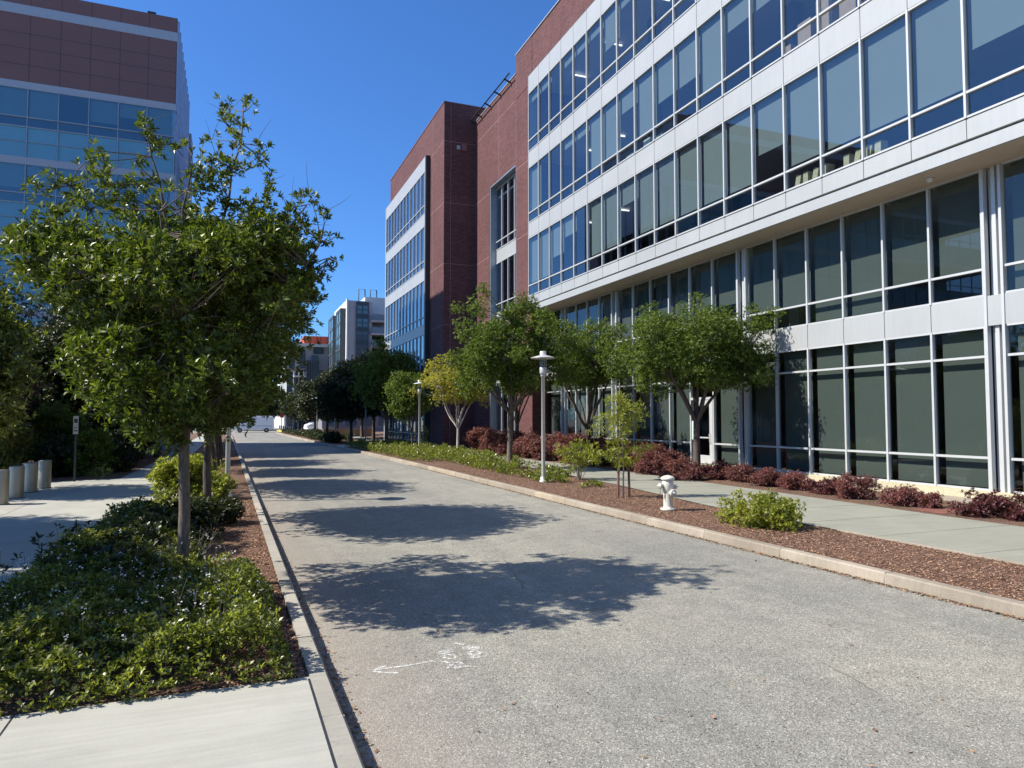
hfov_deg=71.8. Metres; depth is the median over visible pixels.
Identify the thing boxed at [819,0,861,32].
window
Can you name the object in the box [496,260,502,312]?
window
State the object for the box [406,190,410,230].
window
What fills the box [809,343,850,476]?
window
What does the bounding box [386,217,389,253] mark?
window
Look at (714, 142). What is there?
window
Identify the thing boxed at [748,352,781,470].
window
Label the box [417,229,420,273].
window
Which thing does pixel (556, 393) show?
window
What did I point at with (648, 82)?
window
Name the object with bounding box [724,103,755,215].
window
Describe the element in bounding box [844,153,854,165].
file binder
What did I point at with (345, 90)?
sky
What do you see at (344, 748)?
kerb
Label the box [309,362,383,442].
street tree
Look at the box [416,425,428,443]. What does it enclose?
leafy shrub
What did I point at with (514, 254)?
window
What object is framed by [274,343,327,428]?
white building
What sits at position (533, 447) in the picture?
tall red shrub
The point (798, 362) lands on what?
window
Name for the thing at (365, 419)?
lamp post
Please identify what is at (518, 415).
broadleaf tree
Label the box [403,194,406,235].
window
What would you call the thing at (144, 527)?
dark ground cover
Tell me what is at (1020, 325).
window
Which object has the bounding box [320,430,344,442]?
hedge
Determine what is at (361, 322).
window
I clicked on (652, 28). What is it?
window
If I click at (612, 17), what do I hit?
window
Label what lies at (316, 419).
lamp post
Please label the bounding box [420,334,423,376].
window
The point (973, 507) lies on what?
red shrub
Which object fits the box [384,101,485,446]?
brick wing
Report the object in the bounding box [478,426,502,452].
tall red shrub
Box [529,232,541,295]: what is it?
window
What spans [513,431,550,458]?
tall red shrub
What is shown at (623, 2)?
window
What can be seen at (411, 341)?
window
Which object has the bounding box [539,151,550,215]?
window
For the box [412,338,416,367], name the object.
window
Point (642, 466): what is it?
red shrub
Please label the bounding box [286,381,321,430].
street tree
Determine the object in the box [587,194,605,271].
window
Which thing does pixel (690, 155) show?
window
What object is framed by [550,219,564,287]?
window
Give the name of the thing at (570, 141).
window
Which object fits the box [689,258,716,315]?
window
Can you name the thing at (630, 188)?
window
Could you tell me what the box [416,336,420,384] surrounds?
window
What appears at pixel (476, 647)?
road marking figures
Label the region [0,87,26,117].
window
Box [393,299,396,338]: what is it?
window
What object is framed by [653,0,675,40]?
window
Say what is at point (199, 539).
dry stems
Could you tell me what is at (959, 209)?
window
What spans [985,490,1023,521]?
red shrub
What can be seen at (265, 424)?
panel van
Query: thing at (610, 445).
tall red shrub
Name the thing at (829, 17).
cardboard carton
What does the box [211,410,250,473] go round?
broadleaf tree
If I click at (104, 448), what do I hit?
garden shrub
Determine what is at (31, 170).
window
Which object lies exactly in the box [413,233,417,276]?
window
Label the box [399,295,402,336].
window
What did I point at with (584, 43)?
window
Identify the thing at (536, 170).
window
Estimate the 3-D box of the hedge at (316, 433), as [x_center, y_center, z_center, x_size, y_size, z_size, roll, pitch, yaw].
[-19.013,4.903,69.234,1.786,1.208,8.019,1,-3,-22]
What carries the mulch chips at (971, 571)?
on the mulch strip at (449, 463)
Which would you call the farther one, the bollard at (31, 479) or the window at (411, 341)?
the window at (411, 341)
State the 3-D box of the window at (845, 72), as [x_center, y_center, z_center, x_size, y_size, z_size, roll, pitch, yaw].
[9.729,-8.028,20.726,0.280,3.520,1.500,1,-3,-22]
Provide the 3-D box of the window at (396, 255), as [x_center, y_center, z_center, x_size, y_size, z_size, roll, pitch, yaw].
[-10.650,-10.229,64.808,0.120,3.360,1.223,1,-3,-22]
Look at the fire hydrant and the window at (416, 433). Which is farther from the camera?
the window at (416, 433)
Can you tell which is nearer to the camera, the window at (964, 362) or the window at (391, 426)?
the window at (964, 362)
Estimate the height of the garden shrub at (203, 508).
0.883 m
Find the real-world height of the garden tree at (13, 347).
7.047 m
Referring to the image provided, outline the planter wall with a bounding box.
[322,428,371,436]
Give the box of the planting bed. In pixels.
[0,444,306,716]
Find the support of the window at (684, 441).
in the office building at (890, 280)
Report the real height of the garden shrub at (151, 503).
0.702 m
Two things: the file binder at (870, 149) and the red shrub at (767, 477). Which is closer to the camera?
the file binder at (870, 149)
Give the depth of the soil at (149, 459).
26.95 m
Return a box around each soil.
[12,433,197,481]
[364,432,1023,526]
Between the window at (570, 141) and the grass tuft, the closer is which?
the grass tuft
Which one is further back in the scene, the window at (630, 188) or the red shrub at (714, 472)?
the window at (630, 188)
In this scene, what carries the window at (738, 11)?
in the office building at (890, 280)
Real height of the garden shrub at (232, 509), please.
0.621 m
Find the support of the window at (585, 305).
in the office building at (890, 280)
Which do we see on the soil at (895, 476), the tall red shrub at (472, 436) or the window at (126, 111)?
the tall red shrub at (472, 436)
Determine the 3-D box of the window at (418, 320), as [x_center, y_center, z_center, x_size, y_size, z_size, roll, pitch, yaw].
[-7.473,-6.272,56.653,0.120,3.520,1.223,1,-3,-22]
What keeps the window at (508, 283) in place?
in the office building at (890, 280)
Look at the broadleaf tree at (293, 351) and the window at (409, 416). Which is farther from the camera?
the window at (409, 416)
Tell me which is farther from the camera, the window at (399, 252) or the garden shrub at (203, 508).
the window at (399, 252)
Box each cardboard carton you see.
[785,44,796,52]
[798,16,815,44]
[816,0,838,32]
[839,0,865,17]
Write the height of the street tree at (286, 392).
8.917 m
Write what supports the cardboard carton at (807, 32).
on the office building at (890, 280)
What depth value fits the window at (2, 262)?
44.02 m
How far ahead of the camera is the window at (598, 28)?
34.58 m
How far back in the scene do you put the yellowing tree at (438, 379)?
39.66 m
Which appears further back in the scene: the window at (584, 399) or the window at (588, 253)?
the window at (584, 399)
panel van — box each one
[233,416,273,432]
[304,422,313,430]
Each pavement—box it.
[0,434,337,767]
[353,436,1023,562]
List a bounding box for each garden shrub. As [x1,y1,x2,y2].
[0,418,38,469]
[7,382,63,465]
[16,394,91,471]
[63,427,120,476]
[71,393,141,459]
[92,440,135,472]
[93,429,145,467]
[105,420,154,461]
[109,495,156,520]
[133,400,164,457]
[134,490,225,540]
[144,452,214,496]
[174,453,216,477]
[177,493,246,523]
[211,470,238,498]
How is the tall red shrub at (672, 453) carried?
on the soil at (895, 476)
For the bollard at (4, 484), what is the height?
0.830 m
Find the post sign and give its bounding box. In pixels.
[73,416,78,481]
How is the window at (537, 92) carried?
in the office building at (890, 280)
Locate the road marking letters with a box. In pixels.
[440,649,468,668]
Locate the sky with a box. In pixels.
[83,0,557,419]
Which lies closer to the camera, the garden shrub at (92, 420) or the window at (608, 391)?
the garden shrub at (92, 420)
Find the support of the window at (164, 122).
in the building at (75, 75)
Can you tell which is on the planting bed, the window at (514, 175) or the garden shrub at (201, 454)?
the garden shrub at (201, 454)
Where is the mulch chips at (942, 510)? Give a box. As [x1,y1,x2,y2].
[910,506,959,513]
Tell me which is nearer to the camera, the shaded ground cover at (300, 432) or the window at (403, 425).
the window at (403, 425)
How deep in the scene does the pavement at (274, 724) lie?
4.80 m
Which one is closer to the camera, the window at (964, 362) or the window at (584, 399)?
the window at (964, 362)
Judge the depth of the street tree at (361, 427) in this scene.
77.15 m
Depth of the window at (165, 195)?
47.40 m
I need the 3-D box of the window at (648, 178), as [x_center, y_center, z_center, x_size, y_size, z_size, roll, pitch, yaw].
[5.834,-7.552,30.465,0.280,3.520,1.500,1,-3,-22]
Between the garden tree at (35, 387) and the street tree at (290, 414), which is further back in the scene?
the street tree at (290, 414)
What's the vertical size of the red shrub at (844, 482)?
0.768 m
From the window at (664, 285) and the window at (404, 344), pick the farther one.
the window at (404, 344)
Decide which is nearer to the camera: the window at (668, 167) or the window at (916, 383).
the window at (916, 383)
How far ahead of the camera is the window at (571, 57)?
37.24 m
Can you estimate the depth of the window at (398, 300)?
63.50 m
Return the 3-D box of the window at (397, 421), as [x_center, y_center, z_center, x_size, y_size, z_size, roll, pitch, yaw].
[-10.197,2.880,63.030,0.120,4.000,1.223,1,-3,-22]
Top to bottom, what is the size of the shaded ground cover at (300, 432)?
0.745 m
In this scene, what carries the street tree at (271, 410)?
on the ground at (275, 429)
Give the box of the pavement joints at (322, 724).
[0,475,337,767]
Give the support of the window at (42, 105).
in the building at (75, 75)
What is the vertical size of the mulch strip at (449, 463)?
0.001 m
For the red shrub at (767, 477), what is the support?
on the soil at (895, 476)
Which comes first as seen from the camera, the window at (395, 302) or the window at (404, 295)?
the window at (404, 295)
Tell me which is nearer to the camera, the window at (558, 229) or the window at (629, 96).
the window at (629, 96)
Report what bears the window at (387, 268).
in the brick wing
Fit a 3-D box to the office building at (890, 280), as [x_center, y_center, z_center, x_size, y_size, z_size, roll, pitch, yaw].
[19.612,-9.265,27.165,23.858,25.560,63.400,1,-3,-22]
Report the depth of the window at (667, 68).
29.27 m
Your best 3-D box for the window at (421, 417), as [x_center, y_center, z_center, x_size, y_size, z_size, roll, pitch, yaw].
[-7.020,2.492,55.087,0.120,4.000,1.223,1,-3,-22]
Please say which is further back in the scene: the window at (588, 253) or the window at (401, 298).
the window at (401, 298)
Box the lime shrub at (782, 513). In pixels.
[713,488,806,532]
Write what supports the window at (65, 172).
in the building at (75, 75)
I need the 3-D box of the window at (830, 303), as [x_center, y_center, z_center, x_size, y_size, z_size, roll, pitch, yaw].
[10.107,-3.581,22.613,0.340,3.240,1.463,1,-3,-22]
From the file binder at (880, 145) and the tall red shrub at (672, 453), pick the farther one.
the tall red shrub at (672, 453)
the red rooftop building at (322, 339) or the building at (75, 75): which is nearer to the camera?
the building at (75, 75)
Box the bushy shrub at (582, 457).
[552,438,599,479]
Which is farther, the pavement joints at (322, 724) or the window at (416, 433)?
the window at (416, 433)
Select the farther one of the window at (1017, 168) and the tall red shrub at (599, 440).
the tall red shrub at (599, 440)
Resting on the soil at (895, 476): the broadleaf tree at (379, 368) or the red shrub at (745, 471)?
the red shrub at (745, 471)
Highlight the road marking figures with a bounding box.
[454,643,482,657]
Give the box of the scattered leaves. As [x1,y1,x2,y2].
[261,487,996,765]
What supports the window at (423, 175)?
in the brick wing
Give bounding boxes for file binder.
[795,175,802,185]
[803,171,812,182]
[812,167,819,178]
[824,163,834,173]
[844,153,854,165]
[854,149,860,161]
[866,144,874,156]
[875,140,887,152]
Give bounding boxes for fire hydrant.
[657,475,677,510]
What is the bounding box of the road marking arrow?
[371,660,432,673]
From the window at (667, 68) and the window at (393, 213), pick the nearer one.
the window at (667, 68)
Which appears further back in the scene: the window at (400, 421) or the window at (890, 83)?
the window at (400, 421)
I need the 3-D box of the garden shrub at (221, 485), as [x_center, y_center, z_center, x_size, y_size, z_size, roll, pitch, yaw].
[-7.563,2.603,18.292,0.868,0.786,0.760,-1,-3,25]
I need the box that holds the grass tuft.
[82,463,115,478]
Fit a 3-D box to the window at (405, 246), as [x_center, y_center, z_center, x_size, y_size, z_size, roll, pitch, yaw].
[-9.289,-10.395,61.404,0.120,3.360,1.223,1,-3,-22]
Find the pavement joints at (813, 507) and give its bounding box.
[533,460,1017,553]
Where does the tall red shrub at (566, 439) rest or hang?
on the soil at (895, 476)
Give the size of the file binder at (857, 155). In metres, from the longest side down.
0.400 x 0.283 x 0.200 m
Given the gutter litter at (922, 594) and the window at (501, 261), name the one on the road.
the gutter litter at (922, 594)
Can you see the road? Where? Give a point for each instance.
(675, 646)
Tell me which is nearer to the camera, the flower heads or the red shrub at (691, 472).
the flower heads
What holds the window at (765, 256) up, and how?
in the office building at (890, 280)
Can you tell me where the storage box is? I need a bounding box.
[644,137,652,145]
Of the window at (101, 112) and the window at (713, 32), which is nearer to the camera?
the window at (713, 32)
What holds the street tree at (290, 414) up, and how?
on the mulch strip at (449, 463)
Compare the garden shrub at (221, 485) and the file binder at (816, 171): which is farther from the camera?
the file binder at (816, 171)
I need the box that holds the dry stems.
[1,521,255,693]
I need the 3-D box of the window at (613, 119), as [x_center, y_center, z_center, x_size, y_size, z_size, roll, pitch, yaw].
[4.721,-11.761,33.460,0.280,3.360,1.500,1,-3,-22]
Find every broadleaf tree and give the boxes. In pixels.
[0,91,350,576]
[83,210,323,497]
[191,426,234,459]
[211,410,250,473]
[214,411,254,470]
[347,335,423,442]
[443,281,590,464]
[495,339,540,454]
[546,316,636,438]
[594,292,786,478]
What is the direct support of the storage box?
on the office building at (890, 280)
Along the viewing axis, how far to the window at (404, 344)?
61.10 m
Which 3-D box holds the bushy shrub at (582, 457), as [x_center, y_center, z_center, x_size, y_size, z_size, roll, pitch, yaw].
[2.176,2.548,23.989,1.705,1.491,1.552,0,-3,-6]
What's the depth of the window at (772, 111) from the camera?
23.50 m
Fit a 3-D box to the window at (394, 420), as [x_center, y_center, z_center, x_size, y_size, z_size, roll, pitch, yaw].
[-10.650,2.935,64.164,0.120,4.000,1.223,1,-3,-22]
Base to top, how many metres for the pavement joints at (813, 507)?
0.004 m
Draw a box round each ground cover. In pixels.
[0,496,222,594]
[140,458,224,505]
[282,428,354,440]
[344,437,602,487]
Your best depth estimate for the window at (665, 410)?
31.04 m
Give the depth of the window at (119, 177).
46.78 m
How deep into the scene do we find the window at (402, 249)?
62.44 m
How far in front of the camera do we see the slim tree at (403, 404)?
44.26 m
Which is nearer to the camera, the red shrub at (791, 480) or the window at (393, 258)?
the red shrub at (791, 480)
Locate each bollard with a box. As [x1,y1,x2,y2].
[0,469,9,504]
[9,466,24,498]
[24,462,38,492]
[37,460,51,488]
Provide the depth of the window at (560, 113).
38.54 m
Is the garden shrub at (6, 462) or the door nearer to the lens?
the garden shrub at (6, 462)
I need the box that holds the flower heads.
[0,508,269,659]
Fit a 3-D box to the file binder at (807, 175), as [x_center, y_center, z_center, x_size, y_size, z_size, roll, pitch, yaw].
[9.327,-6.453,22.219,0.283,0.400,0.200,1,-2,-22]
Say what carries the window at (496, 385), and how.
in the office building at (890, 280)
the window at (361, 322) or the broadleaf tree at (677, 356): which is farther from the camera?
the window at (361, 322)
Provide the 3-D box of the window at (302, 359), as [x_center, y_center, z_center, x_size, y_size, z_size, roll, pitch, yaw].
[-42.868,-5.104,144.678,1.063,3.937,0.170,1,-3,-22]
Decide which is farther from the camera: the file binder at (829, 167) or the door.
the door
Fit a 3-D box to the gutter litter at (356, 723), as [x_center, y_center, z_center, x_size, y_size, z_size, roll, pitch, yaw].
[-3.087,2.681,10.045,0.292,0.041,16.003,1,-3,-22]
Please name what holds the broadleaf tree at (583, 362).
on the soil at (895, 476)
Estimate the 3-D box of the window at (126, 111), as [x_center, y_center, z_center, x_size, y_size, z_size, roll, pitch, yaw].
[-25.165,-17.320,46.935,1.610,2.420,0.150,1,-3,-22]
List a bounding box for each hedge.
[307,428,325,440]
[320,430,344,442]
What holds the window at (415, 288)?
in the brick wing
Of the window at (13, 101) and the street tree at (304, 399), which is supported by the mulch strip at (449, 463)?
the street tree at (304, 399)
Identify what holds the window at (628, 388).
in the office building at (890, 280)
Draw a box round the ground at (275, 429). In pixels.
[156,420,834,529]
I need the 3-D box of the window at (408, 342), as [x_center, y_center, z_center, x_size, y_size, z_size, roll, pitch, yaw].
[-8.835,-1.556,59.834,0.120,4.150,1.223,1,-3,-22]
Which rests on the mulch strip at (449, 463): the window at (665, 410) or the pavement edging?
the pavement edging
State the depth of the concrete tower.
130.18 m
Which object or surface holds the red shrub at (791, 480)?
on the soil at (895, 476)
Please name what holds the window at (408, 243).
in the brick wing
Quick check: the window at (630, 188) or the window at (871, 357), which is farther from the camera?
the window at (630, 188)
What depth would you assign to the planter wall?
81.46 m
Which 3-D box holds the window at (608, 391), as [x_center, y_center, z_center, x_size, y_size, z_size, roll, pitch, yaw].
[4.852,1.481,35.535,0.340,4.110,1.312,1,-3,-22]
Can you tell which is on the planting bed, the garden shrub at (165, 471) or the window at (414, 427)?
the garden shrub at (165, 471)
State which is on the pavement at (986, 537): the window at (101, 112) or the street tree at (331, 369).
the street tree at (331, 369)
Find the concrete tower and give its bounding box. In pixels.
[328,289,384,369]
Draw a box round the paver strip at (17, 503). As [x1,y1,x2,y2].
[0,482,78,515]
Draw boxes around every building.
[0,0,192,449]
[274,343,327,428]
[300,336,327,343]
[318,415,383,431]
[470,0,1023,504]
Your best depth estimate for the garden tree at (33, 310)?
36.58 m
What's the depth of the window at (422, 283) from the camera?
55.62 m
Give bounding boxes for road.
[193,432,1023,767]
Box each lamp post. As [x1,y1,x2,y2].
[224,427,232,496]
[316,398,317,428]
[362,397,366,437]
[413,380,425,444]
[531,351,554,481]
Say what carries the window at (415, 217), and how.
in the brick wing
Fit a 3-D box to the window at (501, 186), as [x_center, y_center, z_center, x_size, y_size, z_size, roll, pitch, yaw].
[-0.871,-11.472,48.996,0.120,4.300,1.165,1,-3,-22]
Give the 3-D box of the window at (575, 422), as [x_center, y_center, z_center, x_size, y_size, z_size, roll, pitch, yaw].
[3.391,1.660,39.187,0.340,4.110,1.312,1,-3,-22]
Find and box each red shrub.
[462,426,491,449]
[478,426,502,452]
[488,427,525,455]
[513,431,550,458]
[521,431,564,459]
[552,431,591,463]
[575,432,613,466]
[599,437,647,469]
[630,442,684,473]
[634,450,670,474]
[656,453,706,480]
[701,458,738,479]
[721,462,755,482]
[747,466,784,486]
[775,470,811,490]
[807,476,841,494]
[832,470,882,499]
[877,483,921,506]
[911,491,944,507]
[946,487,1012,517]
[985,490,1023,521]
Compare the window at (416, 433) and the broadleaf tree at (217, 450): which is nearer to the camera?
the broadleaf tree at (217, 450)
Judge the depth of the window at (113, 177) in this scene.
46.05 m
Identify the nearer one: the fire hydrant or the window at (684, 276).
the fire hydrant
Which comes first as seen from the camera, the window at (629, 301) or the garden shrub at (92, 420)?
the garden shrub at (92, 420)
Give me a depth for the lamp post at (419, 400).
42.48 m
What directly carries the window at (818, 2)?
in the office building at (890, 280)
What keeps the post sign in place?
on the pavement at (274, 724)
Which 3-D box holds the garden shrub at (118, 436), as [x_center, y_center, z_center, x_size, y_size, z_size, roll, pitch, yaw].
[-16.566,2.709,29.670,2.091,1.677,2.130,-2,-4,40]
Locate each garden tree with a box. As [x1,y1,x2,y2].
[0,247,52,438]
[0,273,45,418]
[0,280,70,426]
[0,365,51,450]
[15,299,130,420]
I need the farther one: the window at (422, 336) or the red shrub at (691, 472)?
the window at (422, 336)
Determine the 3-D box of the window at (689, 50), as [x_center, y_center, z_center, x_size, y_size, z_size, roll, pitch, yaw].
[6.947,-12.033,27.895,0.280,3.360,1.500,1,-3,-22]
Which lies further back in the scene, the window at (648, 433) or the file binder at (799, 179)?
the window at (648, 433)
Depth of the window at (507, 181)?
47.41 m
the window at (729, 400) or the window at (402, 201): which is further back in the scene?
the window at (402, 201)
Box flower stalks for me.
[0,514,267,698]
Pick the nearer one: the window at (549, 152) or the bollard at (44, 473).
the bollard at (44, 473)
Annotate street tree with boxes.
[244,393,280,430]
[262,391,290,429]
[278,391,311,429]
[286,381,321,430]
[292,373,347,431]
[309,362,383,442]
[309,365,338,428]
[327,353,381,436]
[333,348,385,440]
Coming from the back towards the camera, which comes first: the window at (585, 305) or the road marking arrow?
the window at (585, 305)
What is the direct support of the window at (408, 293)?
in the brick wing
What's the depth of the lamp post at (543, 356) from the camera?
23.18 m
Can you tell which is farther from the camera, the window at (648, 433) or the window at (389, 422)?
the window at (389, 422)
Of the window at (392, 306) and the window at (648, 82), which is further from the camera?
the window at (392, 306)
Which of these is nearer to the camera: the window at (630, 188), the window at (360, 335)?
the window at (630, 188)
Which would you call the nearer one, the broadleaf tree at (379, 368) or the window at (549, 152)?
the window at (549, 152)
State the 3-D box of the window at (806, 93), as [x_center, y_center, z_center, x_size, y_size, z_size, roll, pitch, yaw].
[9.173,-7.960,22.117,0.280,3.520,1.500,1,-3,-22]
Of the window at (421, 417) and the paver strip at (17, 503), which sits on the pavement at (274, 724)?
the paver strip at (17, 503)
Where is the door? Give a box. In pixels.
[699,400,712,463]
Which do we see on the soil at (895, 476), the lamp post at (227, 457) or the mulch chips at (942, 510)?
the mulch chips at (942, 510)
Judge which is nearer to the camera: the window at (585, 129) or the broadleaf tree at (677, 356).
the broadleaf tree at (677, 356)
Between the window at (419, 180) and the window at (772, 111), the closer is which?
the window at (772, 111)
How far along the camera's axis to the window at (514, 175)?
46.31 m
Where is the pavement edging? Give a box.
[838,529,1023,564]
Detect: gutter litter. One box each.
[263,507,379,767]
[412,465,1023,620]
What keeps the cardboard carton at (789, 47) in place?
on the office building at (890, 280)
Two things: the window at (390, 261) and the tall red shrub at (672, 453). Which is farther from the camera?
the window at (390, 261)
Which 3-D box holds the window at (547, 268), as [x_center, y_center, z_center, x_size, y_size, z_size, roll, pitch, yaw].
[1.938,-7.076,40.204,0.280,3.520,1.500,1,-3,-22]
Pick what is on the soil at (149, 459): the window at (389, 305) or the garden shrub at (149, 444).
the garden shrub at (149, 444)
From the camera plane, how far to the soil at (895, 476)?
20.66 m
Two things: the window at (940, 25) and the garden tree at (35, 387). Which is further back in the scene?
the garden tree at (35, 387)
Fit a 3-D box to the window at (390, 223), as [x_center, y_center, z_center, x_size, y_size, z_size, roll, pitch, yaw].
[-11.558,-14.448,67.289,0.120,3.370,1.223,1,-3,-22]
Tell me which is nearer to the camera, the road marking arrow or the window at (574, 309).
the road marking arrow
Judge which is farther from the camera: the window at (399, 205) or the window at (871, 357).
the window at (399, 205)
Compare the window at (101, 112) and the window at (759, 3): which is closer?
the window at (759, 3)
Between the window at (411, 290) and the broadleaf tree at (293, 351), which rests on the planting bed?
the broadleaf tree at (293, 351)
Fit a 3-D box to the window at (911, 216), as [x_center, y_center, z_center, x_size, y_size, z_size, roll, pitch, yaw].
[11.193,-3.713,19.898,0.340,3.240,1.463,1,-3,-22]
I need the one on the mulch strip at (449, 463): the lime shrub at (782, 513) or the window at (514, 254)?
the lime shrub at (782, 513)
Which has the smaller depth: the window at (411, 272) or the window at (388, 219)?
the window at (411, 272)
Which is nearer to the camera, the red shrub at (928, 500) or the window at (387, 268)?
the red shrub at (928, 500)
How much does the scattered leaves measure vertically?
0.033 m
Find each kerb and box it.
[231,435,364,767]
[276,432,1023,617]
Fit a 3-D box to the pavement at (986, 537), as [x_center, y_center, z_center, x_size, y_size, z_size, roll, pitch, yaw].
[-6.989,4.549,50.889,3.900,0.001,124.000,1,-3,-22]
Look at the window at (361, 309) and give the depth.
129.51 m
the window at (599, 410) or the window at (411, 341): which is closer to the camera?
the window at (599, 410)
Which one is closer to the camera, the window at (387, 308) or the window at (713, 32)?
the window at (713, 32)
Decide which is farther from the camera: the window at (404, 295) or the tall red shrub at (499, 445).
the window at (404, 295)
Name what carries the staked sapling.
on the mulch strip at (449, 463)
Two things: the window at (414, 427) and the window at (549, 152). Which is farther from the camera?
the window at (414, 427)
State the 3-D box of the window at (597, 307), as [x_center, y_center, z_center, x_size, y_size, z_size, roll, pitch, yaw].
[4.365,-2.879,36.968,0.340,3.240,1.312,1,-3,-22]
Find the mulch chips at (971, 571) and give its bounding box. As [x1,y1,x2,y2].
[434,465,1023,600]
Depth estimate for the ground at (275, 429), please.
121.04 m
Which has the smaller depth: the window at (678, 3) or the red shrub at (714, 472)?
the red shrub at (714, 472)
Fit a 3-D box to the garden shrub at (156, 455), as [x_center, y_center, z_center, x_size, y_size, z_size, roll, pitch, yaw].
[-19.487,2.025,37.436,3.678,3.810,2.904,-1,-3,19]
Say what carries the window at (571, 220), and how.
in the office building at (890, 280)
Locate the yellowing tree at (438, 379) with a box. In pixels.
[406,353,492,447]
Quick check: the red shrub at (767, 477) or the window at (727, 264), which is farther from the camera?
the window at (727, 264)
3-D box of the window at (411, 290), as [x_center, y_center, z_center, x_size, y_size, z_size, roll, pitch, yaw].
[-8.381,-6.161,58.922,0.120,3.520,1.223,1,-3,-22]
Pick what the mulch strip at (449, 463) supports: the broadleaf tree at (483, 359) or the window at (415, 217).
the broadleaf tree at (483, 359)
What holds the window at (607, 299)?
in the office building at (890, 280)
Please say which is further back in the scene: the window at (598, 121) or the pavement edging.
the window at (598, 121)
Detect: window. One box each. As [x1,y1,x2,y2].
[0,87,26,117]
[0,163,24,187]
[0,240,21,267]
[27,166,55,196]
[29,91,58,121]
[58,169,86,197]
[88,173,115,196]
[90,100,117,124]
[118,176,144,191]
[120,104,146,120]
[146,180,169,205]
[148,108,171,137]
[300,349,304,368]
[313,347,323,353]
[356,304,368,314]
[356,317,368,327]
[356,330,368,340]
[356,344,368,353]
[385,306,388,342]
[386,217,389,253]
[386,261,388,296]
[388,259,391,295]
[388,304,391,340]
[388,417,390,437]
[389,213,391,249]
[390,413,392,437]
[391,210,394,247]
[391,256,394,293]
[391,301,393,339]
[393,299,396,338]
[393,414,395,438]
[394,206,397,244]
[394,253,397,290]
[395,418,398,438]
[396,297,399,337]
[397,202,400,241]
[397,250,400,288]
[398,416,402,438]
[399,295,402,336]
[400,198,403,238]
[400,247,403,286]
[402,293,406,334]
[402,342,405,354]
[402,418,405,438]
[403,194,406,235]
[403,244,406,283]
[405,415,408,439]
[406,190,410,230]
[406,240,409,281]
[406,291,409,332]
[406,341,409,357]
[409,237,413,279]
[409,288,413,331]
[409,339,412,363]
[409,416,412,439]
[410,185,413,227]
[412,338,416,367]
[412,411,415,440]
[413,181,417,224]
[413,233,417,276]
[413,286,416,329]
[415,410,417,440]
[416,283,420,327]
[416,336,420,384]
[417,176,421,220]
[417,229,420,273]
[420,225,424,270]
[420,280,423,326]
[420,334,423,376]
[420,390,424,441]
[421,171,424,216]
[496,185,502,250]
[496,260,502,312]
[496,385,502,432]
[502,180,509,246]
[502,257,509,310]
[508,174,515,242]
[508,253,515,304]
[528,83,541,151]
[528,159,541,222]
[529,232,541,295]
[538,71,552,142]
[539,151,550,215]
[539,225,552,291]
[547,309,563,347]
[547,380,560,443]
[549,58,562,132]
[549,141,562,208]
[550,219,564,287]
[561,45,576,122]
[561,130,576,201]
[561,211,576,282]
[565,304,579,337]
[565,380,579,434]
[573,30,589,111]
[574,119,590,192]
[574,203,589,277]
[576,300,590,355]
[578,386,590,435]
[587,15,604,99]
[587,107,604,184]
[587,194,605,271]
[587,296,602,353]
[587,385,602,438]
[599,292,614,343]
[599,375,615,439]
[601,0,619,86]
[602,94,620,174]
[602,184,621,265]
[617,0,635,72]
[617,79,637,164]
[617,285,636,350]
[617,370,637,444]
[618,174,638,259]
[633,279,654,352]
[633,368,654,445]
[634,0,654,57]
[635,64,656,152]
[635,162,657,252]
[650,273,672,335]
[651,376,673,450]
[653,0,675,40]
[653,46,677,140]
[654,150,678,244]
[669,266,693,329]
[671,374,693,462]
[673,0,696,22]
[674,27,700,126]
[675,136,701,235]
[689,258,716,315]
[697,6,725,111]
[698,121,727,226]
[712,250,741,321]
[714,381,743,465]
[722,0,753,95]
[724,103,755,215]
[746,238,778,334]
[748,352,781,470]
[751,0,785,76]
[752,84,787,204]
[774,227,810,329]
[776,348,814,473]
[783,0,821,56]
[784,63,824,191]
[806,215,847,324]
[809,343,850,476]
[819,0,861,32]
[820,38,865,176]
[842,202,888,318]
[845,338,891,481]
[861,10,913,159]
[882,187,933,311]
[886,333,939,485]
[908,0,969,139]
[928,170,982,304]
[932,326,989,490]
[966,0,1023,117]
[1001,155,1023,292]
[1007,322,1023,493]
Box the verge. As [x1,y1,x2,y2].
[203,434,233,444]
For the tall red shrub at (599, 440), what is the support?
on the soil at (895, 476)
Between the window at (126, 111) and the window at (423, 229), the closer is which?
the window at (126, 111)
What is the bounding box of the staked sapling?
[587,391,658,497]
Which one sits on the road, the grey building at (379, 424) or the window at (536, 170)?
the grey building at (379, 424)
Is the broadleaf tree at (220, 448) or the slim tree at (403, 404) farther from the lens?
the slim tree at (403, 404)
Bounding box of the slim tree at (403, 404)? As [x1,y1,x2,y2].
[381,370,435,444]
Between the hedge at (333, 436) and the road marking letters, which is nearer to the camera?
the road marking letters
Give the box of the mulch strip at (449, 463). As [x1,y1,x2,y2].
[278,432,1023,600]
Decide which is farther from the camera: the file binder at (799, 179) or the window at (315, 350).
the window at (315, 350)
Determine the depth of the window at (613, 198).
33.28 m
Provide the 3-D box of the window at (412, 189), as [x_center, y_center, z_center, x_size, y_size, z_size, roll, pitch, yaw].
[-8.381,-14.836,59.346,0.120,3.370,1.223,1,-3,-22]
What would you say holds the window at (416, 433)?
in the brick wing
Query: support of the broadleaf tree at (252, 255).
on the planting bed

